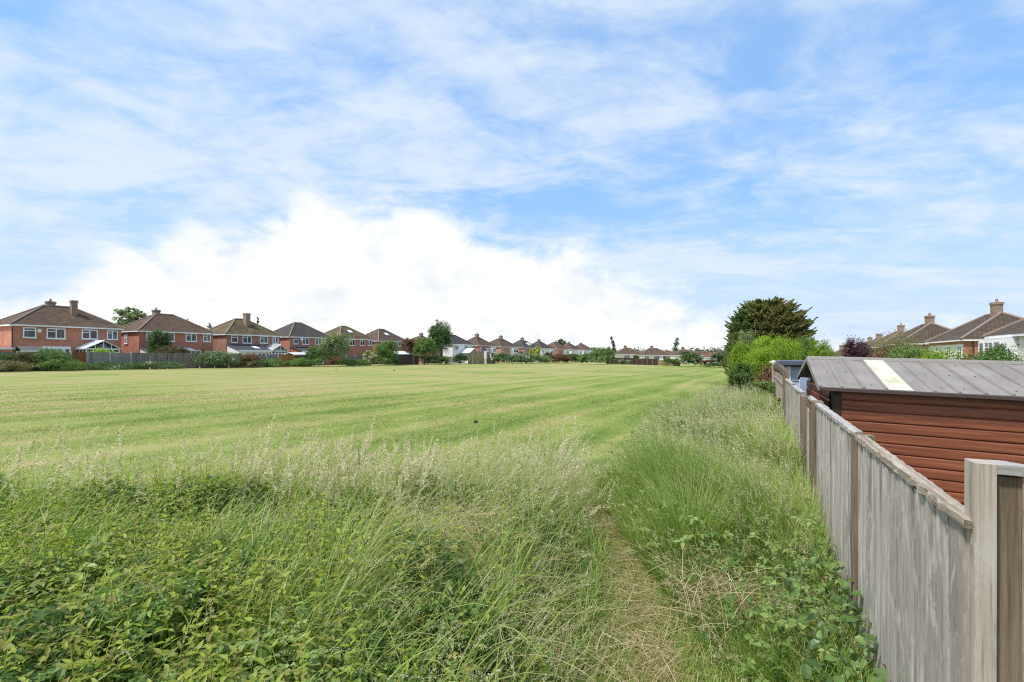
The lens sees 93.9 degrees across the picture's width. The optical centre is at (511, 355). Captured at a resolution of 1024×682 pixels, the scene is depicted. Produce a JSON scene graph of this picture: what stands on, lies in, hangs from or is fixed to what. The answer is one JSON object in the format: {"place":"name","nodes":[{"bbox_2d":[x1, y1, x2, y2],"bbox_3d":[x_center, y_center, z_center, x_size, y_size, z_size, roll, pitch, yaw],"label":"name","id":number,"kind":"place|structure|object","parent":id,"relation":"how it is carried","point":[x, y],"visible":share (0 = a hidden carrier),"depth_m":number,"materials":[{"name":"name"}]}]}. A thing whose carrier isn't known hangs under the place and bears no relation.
{"place":"outdoors","nodes":[
{"label":"outdoors","id":0,"kind":"place"},
{"bbox_2d":[0,361,1021,681],"bbox_3d":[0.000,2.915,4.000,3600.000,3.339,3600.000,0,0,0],"label":"ground","id":1,"kind":"structure","parent":0,"point":[560,377],"depth_m":16.27,"materials":[{"name":"green plant"}]},
{"bbox_2d":[0,352,23,370],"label":"bush","id":2,"kind":"object","parent":1,"relation":"on","point":[6,356],"visible":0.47,"depth_m":42.44,"materials":[{"name":"green plant"}]},
{"bbox_2d":[0,359,37,371],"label":"bush","id":3,"kind":"object","parent":1,"relation":"on","point":[5,364],"visible":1,"depth_m":41.38,"materials":[{"name":"green plant"}]},
{"bbox_2d":[7,351,42,369],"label":"bush","id":4,"kind":"object","parent":1,"relation":"on","point":[26,356],"visible":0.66,"depth_m":43.41,"materials":[{"name":"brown plant"}]},
{"bbox_2d":[0,351,71,370],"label":"fence","id":5,"kind":"object","parent":1,"relation":"on","point":[37,369],"visible":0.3,"depth_m":44.59,"materials":[{"name":"wood"}]},
{"bbox_2d":[30,346,75,370],"bbox_3d":[-43.547,0.284,45.556,3.804,2.434,3.857,0,0,0],"label":"bush","id":6,"kind":"object","parent":1,"relation":"on","point":[48,356],"visible":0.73,"depth_m":45.05,"materials":[{"name":"green plant"}]},
{"bbox_2d":[0,299,124,352],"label":"brick house","id":7,"kind":"structure","parent":1,"relation":"on","point":[72,327],"depth_m":54.42,"materials":[{"name":"brown tile"}]},
{"bbox_2d":[14,346,43,352],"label":"awning","id":8,"kind":"structure","parent":7,"relation":"attached to","point":[28,348],"depth_m":46.69,"materials":[{"name":"grey fabric"}]},
{"bbox_2d":[23,327,35,337],"bbox_3d":[-52.025,-2.432,51.645,0.090,1.175,1.170,0,0,29],"label":"window","id":9,"kind":"structure","parent":7,"relation":"in","point":[28,332],"depth_m":51.64,"materials":[{"name":"white plastic"}]},
{"bbox_2d":[47,328,65,339],"bbox_3d":[-50.984,-2.407,53.551,0.090,1.225,1.720,0,0,29],"label":"window","id":10,"kind":"structure","parent":7,"relation":"in","point":[52,333],"depth_m":53.57,"materials":[{"name":"white plastic"}]},
{"bbox_2d":[42,346,70,352],"bbox_3d":[-50.972,0.225,53.589,0.061,2.450,2.400,0,0,29],"label":"patio door","id":11,"kind":"structure","parent":7,"relation":"in","point":[64,349],"depth_m":53.85,"materials":[{"name":"white plastic"}]},
{"bbox_2d":[82,329,98,339],"bbox_3d":[-49.548,-2.432,56.185,0.090,1.175,1.620,0,0,29],"label":"window","id":12,"kind":"structure","parent":7,"relation":"in","point":[86,334],"depth_m":56.15,"materials":[{"name":"white plastic"}]},
{"bbox_2d":[106,330,117,339],"bbox_3d":[-48.494,-2.442,58.116,0.090,1.155,1.220,0,0,29],"label":"window","id":13,"kind":"structure","parent":7,"relation":"in","point":[111,335],"depth_m":58.11,"materials":[{"name":"white plastic"}]},
{"bbox_2d":[37,359,88,370],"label":"bush","id":14,"kind":"object","parent":1,"relation":"on","point":[68,364],"visible":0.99,"depth_m":44.04,"materials":[{"name":"green plant"}]},
{"bbox_2d":[70,351,87,369],"bbox_3d":[-42.915,0.588,47.463,0.100,2.038,1.320,0,0,29],"label":"fence","id":15,"kind":"object","parent":1,"relation":"on","point":[82,356],"visible":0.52,"depth_m":47.55,"materials":[{"name":"wood"}]},
{"bbox_2d":[88,351,131,369],"bbox_3d":[-41.719,0.604,49.657,0.100,2.054,3.807,0,0,29],"label":"fence","id":16,"kind":"object","parent":1,"relation":"on","point":[107,357],"visible":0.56,"depth_m":49.59,"materials":[{"name":"wood"}]},
{"bbox_2d":[81,360,151,369],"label":"bush","id":17,"kind":"object","parent":1,"relation":"on","point":[99,365],"visible":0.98,"depth_m":48.33,"materials":[{"name":"green plant"}]},
{"bbox_2d":[112,306,146,325],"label":"tree","id":18,"kind":"object","parent":1,"relation":"on","point":[129,315],"visible":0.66,"depth_m":83.23,"materials":[{"name":"green plant"}]},
{"bbox_2d":[131,360,185,368],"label":"bush","id":19,"kind":"object","parent":1,"relation":"on","point":[160,364],"visible":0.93,"depth_m":51.83,"materials":[{"name":"green plant"}]},
{"bbox_2d":[146,329,173,357],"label":"bush","id":20,"kind":"object","parent":1,"relation":"on","point":[156,337],"visible":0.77,"depth_m":59.42,"materials":[{"name":"green plant"}]},
{"bbox_2d":[121,307,215,366],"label":"brick house","id":21,"kind":"structure","parent":1,"relation":"on","point":[190,337],"depth_m":64.60,"materials":[{"name":"brown tile"}]},
{"bbox_2d":[185,333,196,341],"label":"window","id":22,"kind":"structure","parent":21,"relation":"in","point":[189,337],"depth_m":66.00,"materials":[{"name":"white plastic"}]},
{"bbox_2d":[152,344,188,359],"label":"bush","id":23,"kind":"object","parent":1,"relation":"on","point":[179,349],"visible":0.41,"depth_m":58.46,"materials":[{"name":"green plant"}]},
{"bbox_2d":[132,353,241,368],"bbox_3d":[-37.893,0.697,56.684,0.026,2.017,12.116,0,0,29],"label":"fence","id":24,"kind":"object","parent":1,"relation":"on","point":[173,357],"visible":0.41,"depth_m":55.21,"materials":[{"name":"grey wood"}]},
{"bbox_2d":[190,349,244,367],"bbox_3d":[-36.198,0.346,58.588,6.054,2.295,6.373,0,0,0],"label":"bush","id":25,"kind":"object","parent":1,"relation":"on","point":[219,359],"visible":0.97,"depth_m":57.42,"materials":[{"name":"green plant"}]},
{"bbox_2d":[232,353,262,367],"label":"bush","id":26,"kind":"object","parent":1,"relation":"on","point":[248,357],"visible":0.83,"depth_m":60.79,"materials":[{"name":"brown plant"}]},
{"bbox_2d":[209,313,288,365],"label":"brick house","id":27,"kind":"structure","parent":1,"relation":"on","point":[244,335],"depth_m":73.29,"materials":[{"name":"brown tile"}]},
{"bbox_2d":[242,354,278,366],"bbox_3d":[-33.740,0.793,64.283,0.100,1.903,5.193,0,0,29],"label":"fence","id":28,"kind":"object","parent":1,"relation":"on","point":[271,357],"visible":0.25,"depth_m":64.88,"materials":[{"name":"wood"}]},
{"bbox_2d":[258,358,291,366],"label":"bush","id":29,"kind":"object","parent":1,"relation":"on","point":[277,362],"visible":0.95,"depth_m":64.12,"materials":[{"name":"green plant"}]},
{"bbox_2d":[279,355,293,366],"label":"fence","id":30,"kind":"object","parent":1,"relation":"on","point":[287,357],"visible":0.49,"depth_m":67.69,"materials":[{"name":"brown wood"}]},
{"bbox_2d":[0,455,585,681],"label":"nettle undergrowth","id":31,"kind":"object","parent":1,"relation":"on","point":[103,661],"visible":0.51,"depth_m":2.42,"materials":[{"name":"green plant"}]},
{"bbox_2d":[284,352,311,365],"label":"garden shed","id":32,"kind":"structure","parent":1,"relation":"on","point":[298,354],"depth_m":70.35,"materials":[{"name":"white paint"}]},
{"bbox_2d":[274,322,330,364],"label":"brick house","id":33,"kind":"structure","parent":1,"relation":"on","point":[299,337],"depth_m":82.24,"materials":[{"name":"grey tile"}]},
{"bbox_2d":[289,357,323,366],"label":"bush","id":34,"kind":"object","parent":1,"relation":"on","point":[301,361],"visible":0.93,"depth_m":67.79,"materials":[{"name":"green plant"}]},
{"bbox_2d":[305,345,328,363],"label":"bush","id":35,"kind":"object","parent":1,"relation":"on","point":[312,351],"visible":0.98,"depth_m":69.49,"materials":[{"name":"green plant"}]},
{"bbox_2d":[0,414,641,681],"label":"grass seed heads","id":36,"kind":"object","parent":1,"relation":"on","point":[429,459],"depth_m":4.31,"materials":[{"name":"beige plant"}]},
{"bbox_2d":[314,331,350,362],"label":"bush","id":37,"kind":"object","parent":1,"relation":"on","point":[335,344],"visible":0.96,"depth_m":71.58,"materials":[{"name":"green plant"}]},
{"bbox_2d":[325,325,374,364],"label":"brick house","id":38,"kind":"structure","parent":1,"relation":"on","point":[361,343],"depth_m":92.65,"materials":[{"name":"brown tile"}]},
{"bbox_2d":[335,359,370,365],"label":"bush","id":39,"kind":"object","parent":1,"relation":"on","point":[353,362],"visible":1,"depth_m":74.89,"materials":[{"name":"green plant"}]},
{"bbox_2d":[346,355,371,365],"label":"fence","id":40,"kind":"object","parent":1,"relation":"on","point":[355,357],"visible":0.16,"depth_m":79.25,"materials":[{"name":"wood"}]},
{"bbox_2d":[362,349,376,364],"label":"bush","id":41,"kind":"object","parent":1,"relation":"on","point":[371,354],"visible":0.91,"depth_m":78.47,"materials":[{"name":"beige plant"}]},
{"bbox_2d":[365,329,404,363],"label":"brick house","id":42,"kind":"structure","parent":1,"relation":"on","point":[382,335],"depth_m":101.19,"materials":[{"name":"brown tile"}]},
{"bbox_2d":[373,340,399,363],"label":"bush","id":43,"kind":"object","parent":1,"relation":"on","point":[385,348],"visible":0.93,"depth_m":81.62,"materials":[{"name":"green plant"}]},
{"bbox_2d":[373,357,400,364],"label":"bush","id":44,"kind":"object","parent":1,"relation":"on","point":[386,359],"visible":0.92,"depth_m":81.29,"materials":[{"name":"green plant"}]},
{"bbox_2d":[395,355,418,364],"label":"fence","id":45,"kind":"object","parent":1,"relation":"on","point":[410,360],"visible":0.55,"depth_m":89.89,"materials":[{"name":"wood"}]},
{"bbox_2d":[400,337,416,353],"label":"tree","id":46,"kind":"object","parent":1,"relation":"on","point":[407,345],"visible":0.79,"depth_m":94.75,"materials":[{"name":"brown plant"}]},
{"bbox_2d":[0,416,828,681],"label":"tall grass","id":47,"kind":"structure","parent":1,"relation":"on","point":[593,549],"depth_m":3.00,"materials":[{"name":"green plant"}]},
{"bbox_2d":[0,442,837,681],"bbox_3d":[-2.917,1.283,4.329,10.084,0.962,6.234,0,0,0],"label":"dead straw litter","id":48,"kind":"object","parent":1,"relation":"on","point":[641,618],"visible":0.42,"depth_m":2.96,"materials":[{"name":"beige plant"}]},
{"bbox_2d":[0,405,846,681],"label":"bramble undergrowth","id":49,"kind":"object","parent":1,"relation":"on","point":[59,656],"visible":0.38,"depth_m":2.43,"materials":[{"name":"green plant"}]},
{"bbox_2d":[412,337,437,364],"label":"tree","id":50,"kind":"object","parent":1,"relation":"on","point":[423,345],"visible":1,"depth_m":92.72,"materials":[{"name":"green plant"}]},
{"bbox_2d":[412,332,442,363],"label":"brick house","id":51,"kind":"structure","parent":1,"relation":"on","point":[422,336],"depth_m":113.27,"materials":[{"name":"brown brick"}]},
{"bbox_2d":[419,354,457,364],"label":"bush","id":52,"kind":"object","parent":1,"relation":"on","point":[437,359],"visible":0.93,"depth_m":94.38,"materials":[{"name":"green plant"}]},
{"bbox_2d":[427,319,455,363],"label":"tree","id":53,"kind":"object","parent":1,"relation":"on","point":[439,335],"visible":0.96,"depth_m":99.80,"materials":[{"name":"green plant"}]},
{"bbox_2d":[452,354,467,363],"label":"bush","id":54,"kind":"object","parent":1,"relation":"on","point":[460,357],"visible":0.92,"depth_m":103.93,"materials":[{"name":"green plant"}]},
{"bbox_2d":[443,335,478,362],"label":"house","id":55,"kind":"structure","parent":1,"relation":"on","point":[463,346],"depth_m":122.31,"materials":[{"name":"white paint"}]},
{"bbox_2d":[467,333,495,362],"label":"house","id":56,"kind":"structure","parent":1,"relation":"on","point":[480,345],"depth_m":133.62,"materials":[{"name":"red brick"}]},
{"bbox_2d":[468,353,494,363],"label":"fence","id":57,"kind":"object","parent":1,"relation":"on","point":[472,358],"visible":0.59,"depth_m":107.89,"materials":[{"name":"beige wood"}]},
{"bbox_2d":[493,353,514,363],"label":"bush","id":58,"kind":"object","parent":1,"relation":"on","point":[503,357],"visible":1,"depth_m":109.79,"materials":[{"name":"green plant"}]},
{"bbox_2d":[490,335,517,362],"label":"house","id":59,"kind":"structure","parent":1,"relation":"on","point":[504,345],"depth_m":145.16,"materials":[{"name":"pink brick"}]},
{"bbox_2d":[508,353,535,363],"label":"bush","id":60,"kind":"object","parent":1,"relation":"on","point":[522,357],"visible":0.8,"depth_m":115.50,"materials":[{"name":"green plant"}]},
{"bbox_2d":[512,337,538,361],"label":"house","id":61,"kind":"structure","parent":1,"relation":"on","point":[525,346],"depth_m":157.53,"materials":[{"name":"brown brick"}]},
{"bbox_2d":[527,353,551,362],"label":"bush","id":62,"kind":"object","parent":1,"relation":"on","point":[543,358],"visible":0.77,"depth_m":122.76,"materials":[{"name":"green plant"}]},
{"bbox_2d":[533,339,553,359],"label":"bay house","id":63,"kind":"structure","parent":1,"relation":"on","point":[545,348],"depth_m":170.02,"materials":[{"name":"white paint"}]},
{"bbox_2d":[548,342,568,355],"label":"house","id":64,"kind":"structure","parent":1,"relation":"on","point":[559,348],"depth_m":181.72,"materials":[{"name":"orange brick"}]},
{"bbox_2d":[545,353,573,362],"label":"bush","id":65,"kind":"object","parent":1,"relation":"on","point":[558,358],"visible":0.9,"depth_m":132.23,"materials":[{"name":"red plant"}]},
{"bbox_2d":[563,342,581,354],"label":"bay house","id":66,"kind":"structure","parent":1,"relation":"on","point":[573,349],"depth_m":194.84,"materials":[{"name":"white paint"}]},
{"bbox_2d":[576,343,592,356],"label":"bay house","id":67,"kind":"structure","parent":1,"relation":"on","point":[585,348],"depth_m":206.94,"materials":[{"name":"red tile"}]},
{"bbox_2d":[577,352,593,362],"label":"bush","id":68,"kind":"object","parent":1,"relation":"on","point":[584,356],"visible":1,"depth_m":111.61,"materials":[{"name":"green plant"}]},
{"bbox_2d":[589,347,616,364],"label":"bush","id":69,"kind":"object","parent":1,"relation":"on","point":[602,353],"visible":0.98,"depth_m":111.37,"materials":[{"name":"green plant"}]},
{"bbox_2d":[606,357,631,364],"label":"fence","id":70,"kind":"object","parent":1,"relation":"on","point":[615,360],"visible":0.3,"depth_m":123.13,"materials":[{"name":"wood"}]},
{"bbox_2d":[614,345,639,357],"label":"bungalow","id":71,"kind":"object","parent":1,"relation":"on","point":[625,352],"visible":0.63,"depth_m":170.71,"materials":[{"name":"brown tile"}]},
{"bbox_2d":[632,358,658,364],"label":"fence","id":72,"kind":"object","parent":1,"relation":"on","point":[641,361],"visible":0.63,"depth_m":114.03,"materials":[{"name":"brown wood"}]},
{"bbox_2d":[638,345,669,359],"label":"bungalow","id":73,"kind":"object","parent":1,"relation":"on","point":[651,352],"visible":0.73,"depth_m":165.54,"materials":[{"name":"brown tile"}]},
{"bbox_2d":[593,346,727,356],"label":"woodland","id":74,"kind":"object","parent":1,"relation":"on","point":[711,350],"visible":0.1,"depth_m":296.50,"materials":[{"name":"green plant"}]},
{"bbox_2d":[662,358,682,365],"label":"bush","id":75,"kind":"object","parent":1,"relation":"on","point":[668,361],"visible":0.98,"depth_m":102.19,"materials":[{"name":"green plant"}]},
{"bbox_2d":[669,346,702,362],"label":"bungalow","id":76,"kind":"object","parent":1,"relation":"on","point":[675,355],"visible":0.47,"depth_m":161.66,"materials":[{"name":"white paint"}]},
{"bbox_2d":[678,351,703,365],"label":"bush","id":77,"kind":"object","parent":1,"relation":"on","point":[687,355],"visible":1,"depth_m":97.32,"materials":[{"name":"green plant"}]},
{"bbox_2d":[700,349,722,362],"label":"bungalow","id":78,"kind":"object","parent":1,"relation":"on","point":[707,356],"visible":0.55,"depth_m":153.25,"materials":[{"name":"red tile"}]},
{"bbox_2d":[708,352,727,366],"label":"bush","id":79,"kind":"object","parent":1,"relation":"on","point":[719,357],"visible":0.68,"depth_m":91.22,"materials":[{"name":"green plant"}]},
{"bbox_2d":[724,337,754,382],"bbox_3d":[11.812,0.401,24.541,1.763,2.753,1.745,0,0,0],"label":"bush","id":80,"kind":"object","parent":1,"relation":"on","point":[737,355],"visible":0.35,"depth_m":24.39,"materials":[{"name":"green plant"}]},
{"bbox_2d":[727,361,753,393],"bbox_3d":[9.612,1.003,19.992,1.157,1.608,1.212,0,0,0],"label":"bush","id":81,"kind":"object","parent":1,"relation":"on","point":[741,375],"visible":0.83,"depth_m":19.88,"materials":[{"name":"green plant"}]},
{"bbox_2d":[737,327,757,348],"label":"bush","id":82,"kind":"object","parent":1,"relation":"on","point":[750,337],"visible":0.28,"depth_m":26.76,"materials":[{"name":"green plant"}]},
{"bbox_2d":[736,346,783,391],"bbox_3d":[10.889,0.680,20.964,2.571,2.237,2.325,0,0,0],"label":"bush","id":83,"kind":"object","parent":1,"relation":"on","point":[759,359],"visible":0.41,"depth_m":20.64,"materials":[{"name":"green plant"}]},
{"bbox_2d":[749,379,775,400],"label":"bush","id":84,"kind":"object","parent":1,"relation":"on","point":[769,386],"visible":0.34,"depth_m":13.15,"materials":[{"name":"green plant"}]},
{"bbox_2d":[750,363,782,390],"bbox_3d":[8.584,1.024,15.998,1.238,1.543,1.380,0,0,0],"label":"bush","id":85,"kind":"object","parent":1,"relation":"on","point":[766,373],"visible":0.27,"depth_m":15.89,"materials":[{"name":"brown plant"}]},
{"bbox_2d":[720,295,818,374],"bbox_3d":[19.358,-0.989,36.096,6.812,6.919,6.602,0,0,0],"label":"cypress tree","id":86,"kind":"object","parent":1,"relation":"on","point":[782,318],"visible":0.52,"depth_m":34.43,"materials":[{"name":"green plant"}]},
{"bbox_2d":[743,331,808,365],"bbox_3d":[13.014,0.309,23.505,3.299,2.952,3.317,0,0,0],"label":"bush","id":87,"kind":"object","parent":1,"relation":"on","point":[778,345],"visible":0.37,"depth_m":23.45,"materials":[{"name":"green plant"}]},
{"bbox_2d":[769,360,788,422],"bbox_3d":[6.581,1.025,11.830,0.240,1.750,6.233,0,0,27],"label":"fence","id":88,"kind":"object","parent":1,"relation":"on","point":[778,379],"visible":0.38,"depth_m":10.38,"materials":[{"name":"wood"}]},
{"bbox_2d":[775,360,810,386],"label":"painted shed","id":89,"kind":"structure","parent":1,"relation":"on","point":[792,367],"depth_m":12.52,"materials":[{"name":"blue paint"}]},
{"bbox_2d":[791,333,814,365],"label":"bush","id":90,"kind":"object","parent":1,"relation":"on","point":[807,340],"visible":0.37,"depth_m":30.74,"materials":[{"name":"green plant"}]},
{"bbox_2d":[799,377,807,395],"bbox_3d":[5.696,1.066,9.335,0.180,1.270,0.025,1,-3,-8],"label":"leaning board","id":91,"kind":"object","parent":1,"relation":"on","point":[803,383],"visible":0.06,"depth_m":9.35,"materials":[{"name":"blue paint"}]},
{"bbox_2d":[726,536,887,681],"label":"broad leaf weeds","id":92,"kind":"object","parent":1,"relation":"on","point":[822,634],"visible":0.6,"depth_m":2.56,"materials":[{"name":"green plant"}]},
{"bbox_2d":[805,334,833,356],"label":"bush","id":93,"kind":"object","parent":1,"relation":"on","point":[823,346],"visible":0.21,"depth_m":26.94,"materials":[{"name":"green plant"}]},
{"bbox_2d":[819,348,839,356],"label":"bush","id":94,"kind":"object","parent":1,"relation":"on","point":[831,353],"visible":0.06,"depth_m":24.83,"materials":[{"name":"green plant"}]},
{"bbox_2d":[840,335,872,356],"bbox_3d":[17.447,0.978,24.033,1.902,4.058,1.898,0,0,18],"label":"tree","id":95,"kind":"object","parent":1,"relation":"on","point":[853,349],"visible":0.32,"depth_m":23.93,"materials":[{"name":"purple plant"}]},
{"bbox_2d":[785,379,972,681],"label":"board fence","id":96,"kind":"object","parent":1,"relation":"on","point":[897,531],"visible":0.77,"depth_m":2.10,"materials":[{"name":"grey wood"}]},
{"bbox_2d":[869,323,905,356],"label":"hipped house","id":97,"kind":"structure","parent":1,"relation":"on","point":[900,327],"depth_m":75.80,"materials":[{"name":"brown brick"}]},
{"bbox_2d":[865,327,945,357],"bbox_3d":[17.193,0.768,20.953,3.293,4.481,3.422,0,0,0],"label":"bush","id":98,"kind":"object","parent":1,"relation":"on","point":[902,342],"visible":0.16,"depth_m":20.89,"materials":[{"name":"green plant"}]},
{"bbox_2d":[884,341,932,358],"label":"bush","id":99,"kind":"object","parent":1,"relation":"on","point":[905,353],"visible":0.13,"depth_m":17.84,"materials":[{"name":"green plant"}]},
{"bbox_2d":[797,356,1023,516],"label":"garden shed","id":100,"kind":"structure","parent":1,"relation":"on","point":[936,422],"depth_m":5.63,"materials":[{"name":"brown wood"}]},
{"bbox_2d":[878,313,950,355],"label":"hipped house","id":101,"kind":"structure","parent":1,"relation":"on","point":[930,328],"depth_m":56.56,"materials":[{"name":"orange brick"}]},
{"bbox_2d":[920,347,968,359],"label":"bush","id":102,"kind":"object","parent":1,"relation":"on","point":[938,355],"visible":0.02,"depth_m":14.49,"materials":[{"name":"green plant"}]},
{"bbox_2d":[924,299,1022,358],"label":"hipped house","id":103,"kind":"structure","parent":1,"relation":"on","point":[967,335],"depth_m":43.45,"materials":[{"name":"orange brick"}]},
{"bbox_2d":[952,339,1023,360],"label":"bush","id":104,"kind":"object","parent":1,"relation":"on","point":[991,356],"visible":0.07,"depth_m":13.22,"materials":[{"name":"green plant"}]},
{"bbox_2d":[964,458,1023,681],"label":"fence return","id":105,"kind":"object","parent":1,"relation":"on","point":[993,509],"visible":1,"depth_m":1.32,"materials":[{"name":"grey wood"}]},
{"bbox_2d":[982,342,1012,357],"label":"bush","id":106,"kind":"object","parent":1,"relation":"on","point":[1001,346],"visible":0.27,"depth_m":13.74,"materials":[{"name":"green plant"}]},
{"bbox_2d":[978,318,1023,360],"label":"bay house","id":107,"kind":"structure","parent":1,"relation":"on","point":[1010,334],"depth_m":29.93,"materials":[{"name":"white paint"}]},
{"bbox_2d":[0,0,1023,351],"label":"sky","id":108,"kind":"structure","parent":0,"point":[637,173],"materials":[{"name":"blue"}]},
{"bbox_2d":[589,381,880,681],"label":"meadow grass","id":109,"kind":"structure","parent":0,"point":[683,461],"depth_m":3.96,"materials":[{"name":"green plant"}]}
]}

